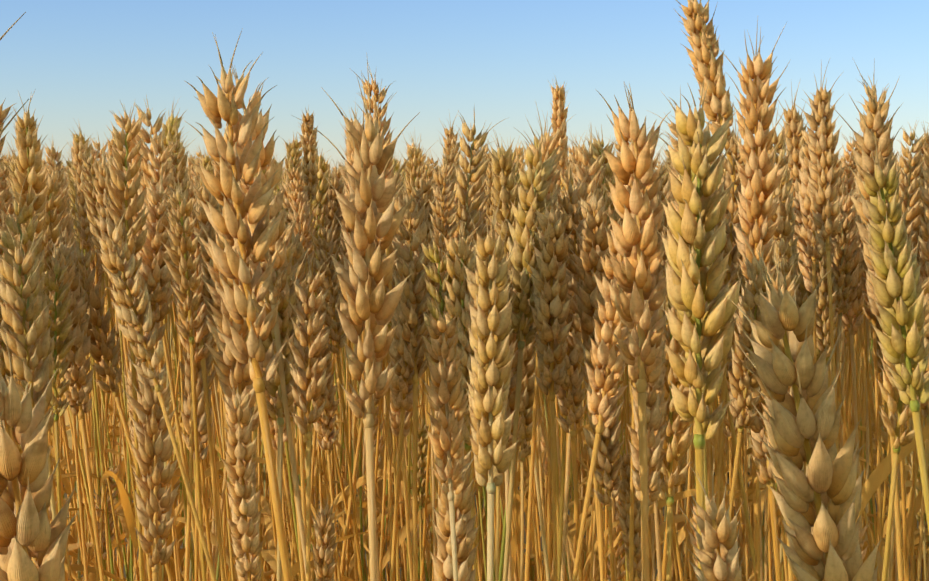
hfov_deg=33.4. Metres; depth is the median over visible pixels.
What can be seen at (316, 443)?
wheat
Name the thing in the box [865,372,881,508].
wheat
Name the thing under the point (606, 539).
wheat
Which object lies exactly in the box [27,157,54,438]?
wheat
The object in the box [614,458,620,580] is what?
wheat
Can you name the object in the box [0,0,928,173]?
sky
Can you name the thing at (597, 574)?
wheat
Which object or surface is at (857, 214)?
wheat
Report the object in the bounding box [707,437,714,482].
wheat
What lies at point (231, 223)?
wheat
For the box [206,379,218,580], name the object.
wheat
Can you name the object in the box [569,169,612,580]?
wheat
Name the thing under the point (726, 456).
wheat
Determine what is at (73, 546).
wheat
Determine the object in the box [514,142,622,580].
wheat
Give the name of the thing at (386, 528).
wheat
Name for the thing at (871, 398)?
wheat
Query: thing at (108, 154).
wheat
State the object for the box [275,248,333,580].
wheat
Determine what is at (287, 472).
wheat
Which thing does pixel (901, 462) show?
wheat
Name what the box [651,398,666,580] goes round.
wheat
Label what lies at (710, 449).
wheat
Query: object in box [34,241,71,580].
wheat
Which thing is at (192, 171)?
wheat
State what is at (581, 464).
wheat
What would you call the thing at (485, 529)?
wheat
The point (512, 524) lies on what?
wheat
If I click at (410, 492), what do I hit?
wheat
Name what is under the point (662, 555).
wheat
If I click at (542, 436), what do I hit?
wheat
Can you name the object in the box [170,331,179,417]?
wheat
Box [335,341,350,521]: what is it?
wheat
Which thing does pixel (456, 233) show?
wheat
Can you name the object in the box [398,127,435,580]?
wheat
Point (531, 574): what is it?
wheat
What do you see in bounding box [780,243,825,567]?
wheat
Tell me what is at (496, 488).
wheat
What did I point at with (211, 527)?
wheat
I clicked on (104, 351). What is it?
wheat
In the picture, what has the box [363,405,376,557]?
wheat
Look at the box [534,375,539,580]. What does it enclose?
wheat
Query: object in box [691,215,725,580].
wheat
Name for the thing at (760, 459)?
wheat
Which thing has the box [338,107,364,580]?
wheat
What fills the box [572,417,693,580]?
wheat
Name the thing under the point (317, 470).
wheat
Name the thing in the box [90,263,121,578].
wheat
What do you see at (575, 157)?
wheat
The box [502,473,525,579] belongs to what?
wheat
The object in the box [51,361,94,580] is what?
wheat
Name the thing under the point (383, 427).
wheat
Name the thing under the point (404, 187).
wheat
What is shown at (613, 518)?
wheat
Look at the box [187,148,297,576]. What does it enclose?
wheat
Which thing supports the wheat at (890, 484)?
on the ground
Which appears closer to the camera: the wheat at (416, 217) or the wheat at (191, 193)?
the wheat at (416, 217)
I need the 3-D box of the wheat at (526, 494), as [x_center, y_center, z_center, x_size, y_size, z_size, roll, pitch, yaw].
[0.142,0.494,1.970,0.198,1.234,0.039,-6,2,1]
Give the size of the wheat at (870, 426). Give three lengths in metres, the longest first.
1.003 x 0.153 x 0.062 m
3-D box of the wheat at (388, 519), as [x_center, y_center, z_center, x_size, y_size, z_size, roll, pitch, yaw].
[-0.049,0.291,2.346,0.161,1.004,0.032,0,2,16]
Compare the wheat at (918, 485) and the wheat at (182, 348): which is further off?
the wheat at (182, 348)
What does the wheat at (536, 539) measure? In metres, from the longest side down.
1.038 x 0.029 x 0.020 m
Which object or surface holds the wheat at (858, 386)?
on the ground
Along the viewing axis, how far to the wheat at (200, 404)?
0.93 m
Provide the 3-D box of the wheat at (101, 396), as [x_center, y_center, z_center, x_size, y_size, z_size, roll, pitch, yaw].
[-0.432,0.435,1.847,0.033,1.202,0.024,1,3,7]
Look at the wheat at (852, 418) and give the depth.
1.90 m
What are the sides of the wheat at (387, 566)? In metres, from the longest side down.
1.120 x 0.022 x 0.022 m
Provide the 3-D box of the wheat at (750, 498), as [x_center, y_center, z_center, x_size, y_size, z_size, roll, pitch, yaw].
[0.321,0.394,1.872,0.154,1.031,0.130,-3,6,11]
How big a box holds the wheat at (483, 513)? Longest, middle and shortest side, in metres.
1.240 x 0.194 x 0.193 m
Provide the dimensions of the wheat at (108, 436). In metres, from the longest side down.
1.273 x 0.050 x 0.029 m
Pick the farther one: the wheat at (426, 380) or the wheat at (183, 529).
the wheat at (183, 529)
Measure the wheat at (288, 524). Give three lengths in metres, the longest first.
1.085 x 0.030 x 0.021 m
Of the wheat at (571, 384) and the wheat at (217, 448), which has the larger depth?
the wheat at (217, 448)
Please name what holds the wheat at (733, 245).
on the ground
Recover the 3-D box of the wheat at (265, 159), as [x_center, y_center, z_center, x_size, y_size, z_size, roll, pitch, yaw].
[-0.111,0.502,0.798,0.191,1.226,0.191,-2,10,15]
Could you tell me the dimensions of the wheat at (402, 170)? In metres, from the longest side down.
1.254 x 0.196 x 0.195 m
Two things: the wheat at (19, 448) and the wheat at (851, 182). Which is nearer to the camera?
the wheat at (19, 448)
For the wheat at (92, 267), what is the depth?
1.61 m
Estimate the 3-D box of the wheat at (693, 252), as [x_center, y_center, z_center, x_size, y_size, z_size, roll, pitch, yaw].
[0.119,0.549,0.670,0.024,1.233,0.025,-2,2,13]
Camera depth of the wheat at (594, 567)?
1.24 m
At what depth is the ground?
3.91 m
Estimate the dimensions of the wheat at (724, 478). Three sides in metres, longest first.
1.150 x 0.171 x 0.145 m
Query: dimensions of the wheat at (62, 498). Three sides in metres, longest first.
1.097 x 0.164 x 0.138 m
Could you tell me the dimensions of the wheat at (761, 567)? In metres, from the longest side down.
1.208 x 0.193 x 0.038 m
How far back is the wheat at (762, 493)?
1.51 m
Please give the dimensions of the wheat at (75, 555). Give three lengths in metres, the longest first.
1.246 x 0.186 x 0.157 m
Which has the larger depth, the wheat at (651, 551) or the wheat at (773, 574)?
the wheat at (651, 551)
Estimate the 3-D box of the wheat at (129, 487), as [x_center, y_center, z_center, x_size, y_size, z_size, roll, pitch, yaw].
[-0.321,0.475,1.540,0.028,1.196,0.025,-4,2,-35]
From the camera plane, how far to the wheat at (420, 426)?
2.41 m
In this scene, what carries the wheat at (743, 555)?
on the ground
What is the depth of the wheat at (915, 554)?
1.59 m
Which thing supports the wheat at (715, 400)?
on the ground
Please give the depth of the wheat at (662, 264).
1.74 m
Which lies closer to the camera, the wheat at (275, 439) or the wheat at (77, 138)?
the wheat at (275, 439)
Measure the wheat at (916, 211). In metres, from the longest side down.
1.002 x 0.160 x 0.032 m
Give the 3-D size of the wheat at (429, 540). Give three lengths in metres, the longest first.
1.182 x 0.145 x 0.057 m
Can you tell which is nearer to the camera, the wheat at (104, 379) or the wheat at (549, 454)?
the wheat at (549, 454)
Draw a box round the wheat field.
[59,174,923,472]
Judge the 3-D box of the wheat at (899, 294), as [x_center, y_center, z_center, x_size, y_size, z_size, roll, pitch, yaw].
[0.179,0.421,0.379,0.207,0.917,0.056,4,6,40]
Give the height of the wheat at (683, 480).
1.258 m
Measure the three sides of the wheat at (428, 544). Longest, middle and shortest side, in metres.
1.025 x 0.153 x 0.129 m
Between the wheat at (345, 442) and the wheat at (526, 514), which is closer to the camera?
the wheat at (526, 514)
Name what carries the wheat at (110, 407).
on the ground
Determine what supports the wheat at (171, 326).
on the ground
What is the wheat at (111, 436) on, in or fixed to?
on the ground
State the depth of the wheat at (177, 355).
2.42 m
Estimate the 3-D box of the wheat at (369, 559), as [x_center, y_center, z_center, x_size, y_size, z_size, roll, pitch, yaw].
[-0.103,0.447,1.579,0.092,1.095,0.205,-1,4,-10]
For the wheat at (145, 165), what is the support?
on the ground
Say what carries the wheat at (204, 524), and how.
on the ground
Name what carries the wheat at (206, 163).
on the ground
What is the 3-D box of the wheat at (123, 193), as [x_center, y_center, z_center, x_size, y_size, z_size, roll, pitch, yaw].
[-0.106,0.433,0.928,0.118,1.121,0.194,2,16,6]
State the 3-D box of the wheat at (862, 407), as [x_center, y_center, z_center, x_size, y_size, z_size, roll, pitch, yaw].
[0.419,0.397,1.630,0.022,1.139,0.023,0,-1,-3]
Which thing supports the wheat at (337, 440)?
on the ground
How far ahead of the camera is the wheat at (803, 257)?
1.03 m
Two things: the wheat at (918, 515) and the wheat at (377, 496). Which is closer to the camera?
the wheat at (918, 515)
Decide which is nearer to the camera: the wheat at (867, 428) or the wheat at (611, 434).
the wheat at (611, 434)
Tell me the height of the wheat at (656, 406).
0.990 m
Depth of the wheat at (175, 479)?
1.60 m
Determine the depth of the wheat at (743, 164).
1.26 m
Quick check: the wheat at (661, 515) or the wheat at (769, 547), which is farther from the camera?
the wheat at (661, 515)
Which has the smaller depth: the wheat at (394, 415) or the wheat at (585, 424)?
the wheat at (394, 415)
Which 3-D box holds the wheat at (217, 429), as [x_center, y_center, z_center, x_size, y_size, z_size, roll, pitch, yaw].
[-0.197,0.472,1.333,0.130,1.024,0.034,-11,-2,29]
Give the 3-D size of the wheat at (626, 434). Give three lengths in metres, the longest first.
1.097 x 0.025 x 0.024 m
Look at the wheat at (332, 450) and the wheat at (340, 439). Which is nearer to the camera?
the wheat at (332, 450)
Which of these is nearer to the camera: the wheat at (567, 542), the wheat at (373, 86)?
the wheat at (373, 86)
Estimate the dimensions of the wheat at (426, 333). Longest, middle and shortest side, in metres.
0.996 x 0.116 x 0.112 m
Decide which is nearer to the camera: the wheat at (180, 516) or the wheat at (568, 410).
the wheat at (568, 410)
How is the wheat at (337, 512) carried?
on the ground
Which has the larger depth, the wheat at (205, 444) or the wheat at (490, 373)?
the wheat at (205, 444)
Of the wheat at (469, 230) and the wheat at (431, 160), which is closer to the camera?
the wheat at (469, 230)
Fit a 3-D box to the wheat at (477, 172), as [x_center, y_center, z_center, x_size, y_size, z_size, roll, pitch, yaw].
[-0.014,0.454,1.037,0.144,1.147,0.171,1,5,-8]
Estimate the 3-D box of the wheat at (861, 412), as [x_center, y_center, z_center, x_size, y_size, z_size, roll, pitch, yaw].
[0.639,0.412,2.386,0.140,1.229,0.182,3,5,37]
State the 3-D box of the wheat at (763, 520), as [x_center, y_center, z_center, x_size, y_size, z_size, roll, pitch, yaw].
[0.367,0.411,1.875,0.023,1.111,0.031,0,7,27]
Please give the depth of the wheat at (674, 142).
0.76 m
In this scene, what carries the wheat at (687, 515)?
on the ground
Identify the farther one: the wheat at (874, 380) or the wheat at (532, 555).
the wheat at (874, 380)
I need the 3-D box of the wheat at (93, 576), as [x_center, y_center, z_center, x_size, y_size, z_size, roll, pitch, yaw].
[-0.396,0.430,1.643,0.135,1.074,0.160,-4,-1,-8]
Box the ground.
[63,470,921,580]
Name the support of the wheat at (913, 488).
on the ground
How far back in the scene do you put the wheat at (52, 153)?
1.70 m
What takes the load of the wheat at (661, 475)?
on the ground
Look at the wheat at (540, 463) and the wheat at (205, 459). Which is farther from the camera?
the wheat at (205, 459)
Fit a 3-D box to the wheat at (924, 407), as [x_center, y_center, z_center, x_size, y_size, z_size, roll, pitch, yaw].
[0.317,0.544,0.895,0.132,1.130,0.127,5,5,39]
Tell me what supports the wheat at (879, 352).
on the ground
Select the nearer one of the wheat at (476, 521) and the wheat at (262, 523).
the wheat at (476, 521)
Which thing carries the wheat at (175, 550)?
on the ground
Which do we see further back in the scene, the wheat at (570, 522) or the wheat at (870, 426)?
the wheat at (570, 522)
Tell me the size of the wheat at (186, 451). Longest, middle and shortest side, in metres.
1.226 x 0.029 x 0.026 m
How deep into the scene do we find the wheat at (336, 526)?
2.27 m
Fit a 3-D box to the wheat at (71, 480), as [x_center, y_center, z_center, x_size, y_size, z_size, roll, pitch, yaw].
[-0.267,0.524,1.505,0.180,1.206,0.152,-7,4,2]
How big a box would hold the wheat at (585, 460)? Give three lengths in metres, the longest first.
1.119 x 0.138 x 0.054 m
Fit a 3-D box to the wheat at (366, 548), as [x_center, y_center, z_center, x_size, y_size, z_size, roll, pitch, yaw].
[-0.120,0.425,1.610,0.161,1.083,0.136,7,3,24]
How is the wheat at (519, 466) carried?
on the ground
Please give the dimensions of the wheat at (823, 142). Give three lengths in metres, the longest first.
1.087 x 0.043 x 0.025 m
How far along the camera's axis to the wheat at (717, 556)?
0.29 m
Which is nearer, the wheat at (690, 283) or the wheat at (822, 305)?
the wheat at (690, 283)
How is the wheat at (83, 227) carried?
on the ground
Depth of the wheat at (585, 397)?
2.25 m
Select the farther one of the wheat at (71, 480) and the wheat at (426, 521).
the wheat at (426, 521)
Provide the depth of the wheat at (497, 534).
0.97 m
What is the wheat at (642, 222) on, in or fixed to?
on the ground
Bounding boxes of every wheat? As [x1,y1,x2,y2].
[0,98,16,216]
[0,146,112,520]
[0,157,12,238]
[0,169,56,519]
[0,197,66,580]
[0,211,24,386]
[0,214,56,523]
[1,149,12,177]
[2,134,106,580]
[2,159,127,560]
[2,164,16,217]
[6,226,52,523]
[6,426,21,488]
[10,159,274,576]
[11,89,48,273]
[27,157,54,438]
[27,381,179,557]
[32,444,56,569]
[34,231,67,567]
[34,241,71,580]
[37,134,107,580]
[37,564,124,580]
[39,169,65,413]
[40,152,68,580]
[41,248,79,571]
[42,161,117,576]
[45,159,88,580]
[45,219,104,580]
[48,373,62,497]
[48,406,49,442]
[50,178,80,580]
[50,420,130,565]
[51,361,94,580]
[52,390,136,580]
[53,166,194,580]
[53,472,133,501]
[56,375,84,578]
[56,417,122,541]
[59,414,84,580]
[61,159,84,532]
[62,144,128,580]
[63,366,121,570]
[63,464,135,525]
[64,202,99,580]
[64,434,188,548]
[64,455,135,524]
[65,131,110,580]
[65,425,133,535]
[66,129,93,580]
[66,151,114,580]
[68,153,214,580]
[68,442,86,579]
[69,120,106,576]
[69,162,163,580]
[69,359,165,565]
[69,388,108,560]
[69,498,96,525]
[71,216,123,579]
[72,540,206,579]
[73,234,172,580]
[75,144,138,548]
[77,246,107,580]
[79,411,137,580]
[82,441,171,539]
[84,420,210,563]
[87,136,221,530]
[87,161,107,565]
[88,138,151,580]
[88,275,106,575]
[89,133,216,580]
[89,349,186,458]
[90,215,105,580]
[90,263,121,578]
[91,202,216,580]
[91,306,193,544]
[91,321,130,580]
[92,428,182,580]
[93,458,120,559]
[96,149,106,536]
[97,216,291,547]
[100,198,124,551]
[102,103,151,580]
[103,301,114,416]
[104,417,111,580]
[105,123,146,563]
[106,294,184,553]
[107,417,126,558]
[110,103,202,580]
[110,300,113,503]
[110,324,117,465]
[111,282,181,568]
[111,286,126,574]
[111,301,166,580]
[112,399,118,464]
[113,310,115,565]
[115,314,126,397]
[117,394,179,550]
[118,203,132,580]
[121,346,158,580]
[123,166,178,580]
[123,346,152,553]
[123,353,182,580]
[125,263,264,517]
[126,457,132,580]
[127,131,300,491]
[129,347,183,572]
[132,95,172,525]
[132,222,148,367]
[135,118,184,580]
[136,163,183,580]
[139,212,194,580]
[146,340,312,580]
[150,163,181,580]
[150,419,295,580]
[152,177,194,503]
[152,178,225,580]
[152,180,284,580]
[158,341,171,570]
[159,98,186,580]
[162,172,207,580]
[163,357,256,556]
[164,181,378,580]
[164,225,200,488]
[165,126,189,524]
[165,383,236,580]
[166,301,176,507]
[166,412,181,538]
[168,429,211,480]
[170,159,244,580]
[170,167,187,413]
[170,170,187,355]
[170,313,176,506]
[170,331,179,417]
[170,422,245,485]
[171,277,215,524]
[171,295,211,547]
[173,155,276,487]
[174,107,323,567]
[174,180,222,580]
[175,306,184,566]
[175,310,215,580]
[176,307,189,568]
[176,462,270,568]
[178,156,193,482]
[178,434,187,548]
[180,137,195,547]
[181,378,229,579]
[181,492,311,580]
[183,169,201,580]
[185,28,291,580]
[186,162,215,364]
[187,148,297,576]
[187,151,255,438]
[187,173,202,579]
[189,177,239,560]
[189,178,222,470]
[191,145,219,580]
[191,223,264,580]
[192,163,229,580]
[203,347,215,525]
[204,468,211,580]
[206,169,359,578]
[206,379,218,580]
[206,418,298,571]
[208,332,227,580]
[208,371,232,521]
[209,127,228,212]
[209,134,313,580]
[213,256,252,575]
[214,59,310,580]
[214,369,296,481]
[215,172,294,566]
[215,348,225,417]
[215,454,232,552]
[216,190,273,580]
[217,348,234,580]
[219,375,262,580]
[220,180,243,546]
[223,407,231,580]
[225,504,325,543]
[225,509,228,575]
[228,222,310,580]
[232,298,257,580]
[246,184,296,580]
[247,216,288,522]
[249,169,298,555]
[250,220,302,580]
[251,168,367,567]
[251,208,291,574]
[251,295,300,580]
[255,222,351,551]
[255,250,339,492]
[255,425,273,491]
[257,403,292,549]
[257,420,352,580]
[261,188,305,580]
[261,218,287,580]
[261,458,365,549]
[261,471,276,578]
[262,133,406,580]
[262,148,332,571]
[262,156,283,537]
[262,156,300,490]
[262,206,347,507]
[264,193,274,541]
[265,392,374,574]
[267,450,314,548]
[268,173,287,580]
[268,478,276,560]
[271,410,342,580]
[274,435,406,540]
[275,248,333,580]
[278,160,336,580]
[282,480,287,548]
[285,421,351,466]
[286,176,405,580]
[286,206,311,576]
[290,190,328,580]
[298,60,425,580]
[300,172,308,506]
[300,387,395,580]
[306,391,380,565]
[307,331,340,580]
[308,218,362,580]
[309,148,384,578]
[310,162,429,539]
[310,280,331,536]
[311,494,339,580]
[312,169,412,538]
[312,243,342,580]
[313,199,344,575]
[313,278,366,576]
[314,292,379,574]
[314,301,435,572]
[314,328,366,580]
[315,377,352,489]
[324,394,379,558]
[325,438,352,466]
[326,275,353,568]
[327,158,335,553]
[330,159,364,580]
[332,328,389,580]
[334,202,360,552]
[334,385,429,539]
[334,413,344,508]
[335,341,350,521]
[336,162,378,553]
[336,432,427,580]
[337,472,349,577]
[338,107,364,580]
[338,259,345,574]
[340,164,365,493]
[340,166,429,577]
[340,172,410,580]
[340,172,419,546]
[341,215,347,560]
[341,348,430,501]
[342,160,436,566]
[342,162,430,538]
[343,439,388,580]
[344,122,379,580]
[353,64,413,580]
[353,343,365,461]
[359,335,363,580]
[359,427,365,580]
[363,394,385,472]
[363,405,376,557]
[367,537,369,580]
[368,402,378,580]
[374,162,399,567]
[375,195,504,570]
[377,187,436,580]
[378,311,425,558]
[379,184,408,580]
[381,241,404,580]
[381,366,385,580]
[381,409,406,558]
[382,150,401,580]
[384,369,404,580]
[384,396,429,476]
[385,399,390,570]
[386,457,528,551]
[387,271,426,580]
[387,328,412,553]
[388,193,400,580]
[388,240,426,580]
[392,178,434,580]
[394,152,419,578]
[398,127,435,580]
[398,244,435,417]
[398,434,526,555]
[399,151,438,568]
[400,164,430,520]
[401,167,436,547]
[403,436,431,550]
[404,134,485,580]
[404,438,412,576]
[405,224,460,365]
[407,435,428,580]
[408,164,438,556]
[410,418,430,577]
[417,422,429,560]
[418,391,429,538]
[418,413,434,580]
[419,283,469,580]
[420,134,463,580]
[420,154,438,512]
[420,167,435,578]
[420,377,437,544]
[422,375,425,580]
[428,153,462,314]
[428,423,480,580]
[430,173,458,315]
[430,182,439,512]
[433,266,481,580]
[436,212,498,580]
[439,114,461,176]
[451,106,506,271]
[451,185,518,580]
[456,173,477,492]
[456,254,474,439]
[457,144,499,564]
[458,223,524,579]
[458,235,517,580]
[465,329,494,580]
[467,123,517,577]
[472,471,570,567]
[474,150,489,223]
[474,403,586,580]
[474,408,587,565]
[474,469,552,565]
[474,475,501,556]
[476,209,503,521]
[477,148,494,550]
[478,486,486,580]
[479,144,586,490]
[479,175,486,559]
[480,532,543,580]
[483,198,624,575]
[483,217,578,580]
[484,130,550,580]
[485,186,496,572]
[485,488,592,547]
[488,293,499,580]
[490,209,520,549]
[493,416,679,580]
[496,139,568,580]
[499,111,566,580]
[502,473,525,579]
[503,127,560,580]
[503,200,545,580]
[503,551,542,568]
[505,284,527,580]
[511,451,588,580]
[513,318,538,580]
[513,371,520,580]
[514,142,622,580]
[515,101,575,580]
[518,378,585,483]
[518,420,582,504]
[519,165,590,507]
[521,183,529,579]
[524,181,578,580]
[524,446,614,577]
[524,461,604,580]
[526,344,542,580]
[526,426,540,580]
[529,142,547,580]
[529,321,546,580]
[531,406,590,580]
[531,407,551,574]
[533,323,571,580]
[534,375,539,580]
[538,395,547,476]
[539,387,567,580]
[541,391,544,498]
[544,501,552,561]
[545,432,683,580]
[547,185,563,578]
[548,75,746,580]
[551,165,651,580]
[553,160,599,566]
[553,187,564,561]
[553,268,586,580]
[555,394,559,506]
[556,161,576,580]
[557,461,695,570]
[558,402,560,455]
[560,426,586,459]
[561,125,612,580]
[561,192,622,557]
[562,167,586,538]
[564,169,691,563]
[565,376,650,565]
[567,131,619,458]
[567,135,594,496]
[568,363,582,502]
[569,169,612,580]
[569,499,615,579]
[570,458,577,580]
[571,456,573,575]
[572,219,635,580]
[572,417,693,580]
[574,406,576,556]
[577,406,583,571]
[577,406,681,580]
[578,267,695,499]
[578,329,624,580]
[580,386,654,558]
[580,490,593,525]
[583,287,620,580]
[583,395,650,575]
[583,421,591,503]
[584,128,628,580]
[586,419,588,576]
[588,124,680,575]
[589,185,622,580]
[592,496,598,580]
[593,531,595,580]
[594,84,671,580]
[600,141,666,580]
[600,144,620,580]
[602,455,604,527]
[604,440,608,580]
[604,494,625,580]
[607,138,710,523]
[607,259,675,580]
[607,387,629,571]
[611,151,764,580]
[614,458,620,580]
[614,500,779,580]
[616,444,641,580]
[621,225,683,580]
[621,364,694,580]
[621,405,631,426]
[622,359,630,452]
[623,419,750,473]
[624,373,631,426]
[625,337,627,453]
[626,300,667,520]
[627,343,638,473]
[628,128,686,554]
[632,384,733,544]
[633,174,678,580]
[641,429,722,580]
[647,87,754,573]
[649,147,677,580]
[649,199,664,580]
[649,475,744,580]
[649,488,776,580]
[650,498,695,580]
[651,75,741,569]
[651,146,668,580]
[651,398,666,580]
[653,154,695,481]
[655,158,718,577]
[655,327,669,567]
[657,139,779,575]
[658,200,668,514]
[658,272,764,573]
[658,302,693,580]
[661,103,725,506]
[662,383,680,580]
[664,144,697,580]
[667,159,718,510]
[667,394,691,580]
[669,147,714,498]
[674,0,928,521]
[677,459,749,580]
[679,449,688,580]
[680,503,780,561]
[681,457,683,547]
[684,323,694,580]
[685,453,753,571]
[687,447,694,577]
[687,489,719,579]
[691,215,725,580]
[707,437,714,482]
[708,404,710,499]
[710,111,745,527]
[711,438,749,576]
[714,20,792,580]
[714,213,733,492]
[714,448,764,539]
[717,345,736,520]
[718,167,734,351]
[718,390,764,576]
[718,395,783,578]
[720,398,750,574]
[722,149,748,580]
[722,196,734,519]
[723,137,775,547]
[723,335,734,445]
[726,262,744,513]
[728,246,775,521]
[728,361,748,465]
[728,474,751,502]
[729,215,816,556]
[731,128,743,560]
[731,225,881,580]
[731,258,763,580]
[732,446,771,572]
[733,268,781,580]
[736,277,779,580]
[739,561,781,575]
[741,558,783,580]
[742,205,859,580]
[745,280,762,580]
[748,225,787,580]
[748,455,751,513]
[752,240,813,580]
[760,413,764,553]
[763,153,916,541]
[764,178,874,544]
[764,262,776,580]
[767,152,928,559]
[768,101,803,472]
[768,491,771,580]
[770,514,775,580]
[772,182,799,301]
[772,250,796,580]
[775,444,885,490]
[778,82,813,364]
[778,166,926,580]
[779,134,880,547]
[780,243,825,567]
[790,177,880,580]
[793,59,846,453]
[793,257,885,580]
[795,125,823,580]
[805,238,842,523]
[806,462,928,554]
[812,249,832,359]
[823,58,903,580]
[824,367,848,580]
[826,207,856,511]
[829,217,909,549]
[830,153,897,407]
[831,238,837,383]
[832,153,862,538]
[832,177,865,563]
[832,184,860,449]
[835,327,873,463]
[837,288,860,445]
[837,339,840,409]
[839,155,883,557]
[839,413,927,539]
[840,357,877,463]
[841,163,883,443]
[841,190,864,434]
[844,213,904,580]
[845,196,861,442]
[848,138,928,531]
[850,127,868,540]
[850,132,863,545]
[851,352,872,405]
[851,373,880,505]
[852,214,878,549]
[852,405,887,542]
[853,195,915,580]
[854,315,865,449]
[855,186,920,580]
[856,73,908,580]
[857,331,860,474]
[858,179,882,561]
[858,524,869,559]
[859,323,863,422]
[860,419,874,537]
[861,343,906,482]
[861,417,887,540]
[861,460,894,580]
[863,119,928,580]
[864,306,919,516]
[864,344,886,518]
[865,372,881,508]
[869,315,890,475]
[869,341,890,486]
[869,438,909,571]
[876,229,928,580]
[877,372,928,575]
[880,326,894,580]
[881,398,883,507]
[888,480,921,500]
[891,148,918,580]
[892,555,928,563]
[895,178,928,580]
[896,161,916,580]
[898,167,910,572]
[900,417,912,544]
[903,408,920,571]
[907,127,928,279]
[907,187,924,580]
[907,413,923,554]
[907,416,928,579]
[909,521,926,580]
[914,121,928,240]
[916,226,927,284]
[916,274,928,580]
[921,417,926,580]
[925,557,928,580]
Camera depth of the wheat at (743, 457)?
2.25 m
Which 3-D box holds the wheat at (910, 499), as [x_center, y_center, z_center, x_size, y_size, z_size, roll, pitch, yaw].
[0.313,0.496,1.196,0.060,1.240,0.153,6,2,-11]
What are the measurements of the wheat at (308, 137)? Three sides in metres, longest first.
0.888 x 0.138 x 0.138 m
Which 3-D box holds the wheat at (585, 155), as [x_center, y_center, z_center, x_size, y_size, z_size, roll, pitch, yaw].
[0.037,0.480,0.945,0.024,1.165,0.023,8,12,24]
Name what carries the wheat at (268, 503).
on the ground
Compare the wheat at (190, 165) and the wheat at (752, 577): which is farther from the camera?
the wheat at (190, 165)
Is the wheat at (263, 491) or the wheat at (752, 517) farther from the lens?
the wheat at (263, 491)
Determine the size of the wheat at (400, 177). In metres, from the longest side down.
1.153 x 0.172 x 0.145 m
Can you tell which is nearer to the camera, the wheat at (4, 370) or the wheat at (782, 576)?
the wheat at (4, 370)
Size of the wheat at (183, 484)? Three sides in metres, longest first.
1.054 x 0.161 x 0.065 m
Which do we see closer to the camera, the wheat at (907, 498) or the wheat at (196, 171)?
the wheat at (907, 498)
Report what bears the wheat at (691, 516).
on the ground
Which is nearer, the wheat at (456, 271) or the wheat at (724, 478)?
the wheat at (456, 271)
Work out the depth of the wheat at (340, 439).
2.16 m
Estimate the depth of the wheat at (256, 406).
0.77 m
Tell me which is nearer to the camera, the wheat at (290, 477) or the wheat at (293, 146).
the wheat at (290, 477)
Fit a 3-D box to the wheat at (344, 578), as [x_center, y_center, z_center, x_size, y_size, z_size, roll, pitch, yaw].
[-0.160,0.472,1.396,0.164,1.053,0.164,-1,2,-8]
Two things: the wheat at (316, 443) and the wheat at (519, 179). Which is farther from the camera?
the wheat at (316, 443)
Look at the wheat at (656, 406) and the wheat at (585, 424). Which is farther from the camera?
the wheat at (585, 424)
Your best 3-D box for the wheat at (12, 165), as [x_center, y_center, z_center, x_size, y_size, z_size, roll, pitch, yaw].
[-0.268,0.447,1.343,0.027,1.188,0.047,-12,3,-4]
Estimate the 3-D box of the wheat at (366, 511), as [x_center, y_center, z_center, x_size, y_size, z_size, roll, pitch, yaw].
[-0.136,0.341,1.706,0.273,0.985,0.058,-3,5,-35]
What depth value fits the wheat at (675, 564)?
1.26 m
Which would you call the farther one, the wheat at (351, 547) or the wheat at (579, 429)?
the wheat at (351, 547)
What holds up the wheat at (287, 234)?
on the ground
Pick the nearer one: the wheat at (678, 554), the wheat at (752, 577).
the wheat at (678, 554)
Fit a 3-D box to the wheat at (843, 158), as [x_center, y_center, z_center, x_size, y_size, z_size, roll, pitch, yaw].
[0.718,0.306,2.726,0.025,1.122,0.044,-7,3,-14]
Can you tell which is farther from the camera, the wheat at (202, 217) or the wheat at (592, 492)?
the wheat at (592, 492)
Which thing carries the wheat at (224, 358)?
on the ground
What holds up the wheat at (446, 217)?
on the ground
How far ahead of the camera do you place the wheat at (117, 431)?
2.16 m
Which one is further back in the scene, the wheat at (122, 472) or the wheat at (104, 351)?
the wheat at (122, 472)
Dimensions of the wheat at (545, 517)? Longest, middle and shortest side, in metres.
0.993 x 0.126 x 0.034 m
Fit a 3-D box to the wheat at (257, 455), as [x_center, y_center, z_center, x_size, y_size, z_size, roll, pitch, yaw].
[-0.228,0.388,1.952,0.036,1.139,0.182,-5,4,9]
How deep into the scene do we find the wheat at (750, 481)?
2.19 m
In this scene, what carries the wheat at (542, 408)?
on the ground
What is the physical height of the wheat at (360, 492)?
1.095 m
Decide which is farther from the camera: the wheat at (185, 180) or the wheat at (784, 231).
the wheat at (185, 180)
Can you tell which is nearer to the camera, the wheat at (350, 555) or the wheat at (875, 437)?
the wheat at (350, 555)
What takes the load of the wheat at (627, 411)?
on the ground
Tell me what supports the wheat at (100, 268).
on the ground
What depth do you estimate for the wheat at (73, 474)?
1.49 m
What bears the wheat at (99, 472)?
on the ground
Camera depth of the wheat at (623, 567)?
1.41 m
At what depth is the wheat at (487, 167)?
1.76 m
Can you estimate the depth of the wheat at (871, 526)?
1.71 m
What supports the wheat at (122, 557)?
on the ground
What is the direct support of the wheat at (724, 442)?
on the ground
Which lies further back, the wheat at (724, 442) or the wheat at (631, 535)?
the wheat at (724, 442)
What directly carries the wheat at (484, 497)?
on the ground
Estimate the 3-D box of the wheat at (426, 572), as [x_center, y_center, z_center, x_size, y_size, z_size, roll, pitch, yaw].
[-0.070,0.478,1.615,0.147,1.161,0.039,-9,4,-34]
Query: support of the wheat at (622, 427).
on the ground
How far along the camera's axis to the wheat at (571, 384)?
0.83 m
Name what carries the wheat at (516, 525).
on the ground
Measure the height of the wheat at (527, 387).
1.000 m
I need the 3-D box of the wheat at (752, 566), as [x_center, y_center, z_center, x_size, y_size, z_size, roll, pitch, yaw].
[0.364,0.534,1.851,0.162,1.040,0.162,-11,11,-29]
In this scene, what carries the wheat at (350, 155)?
on the ground

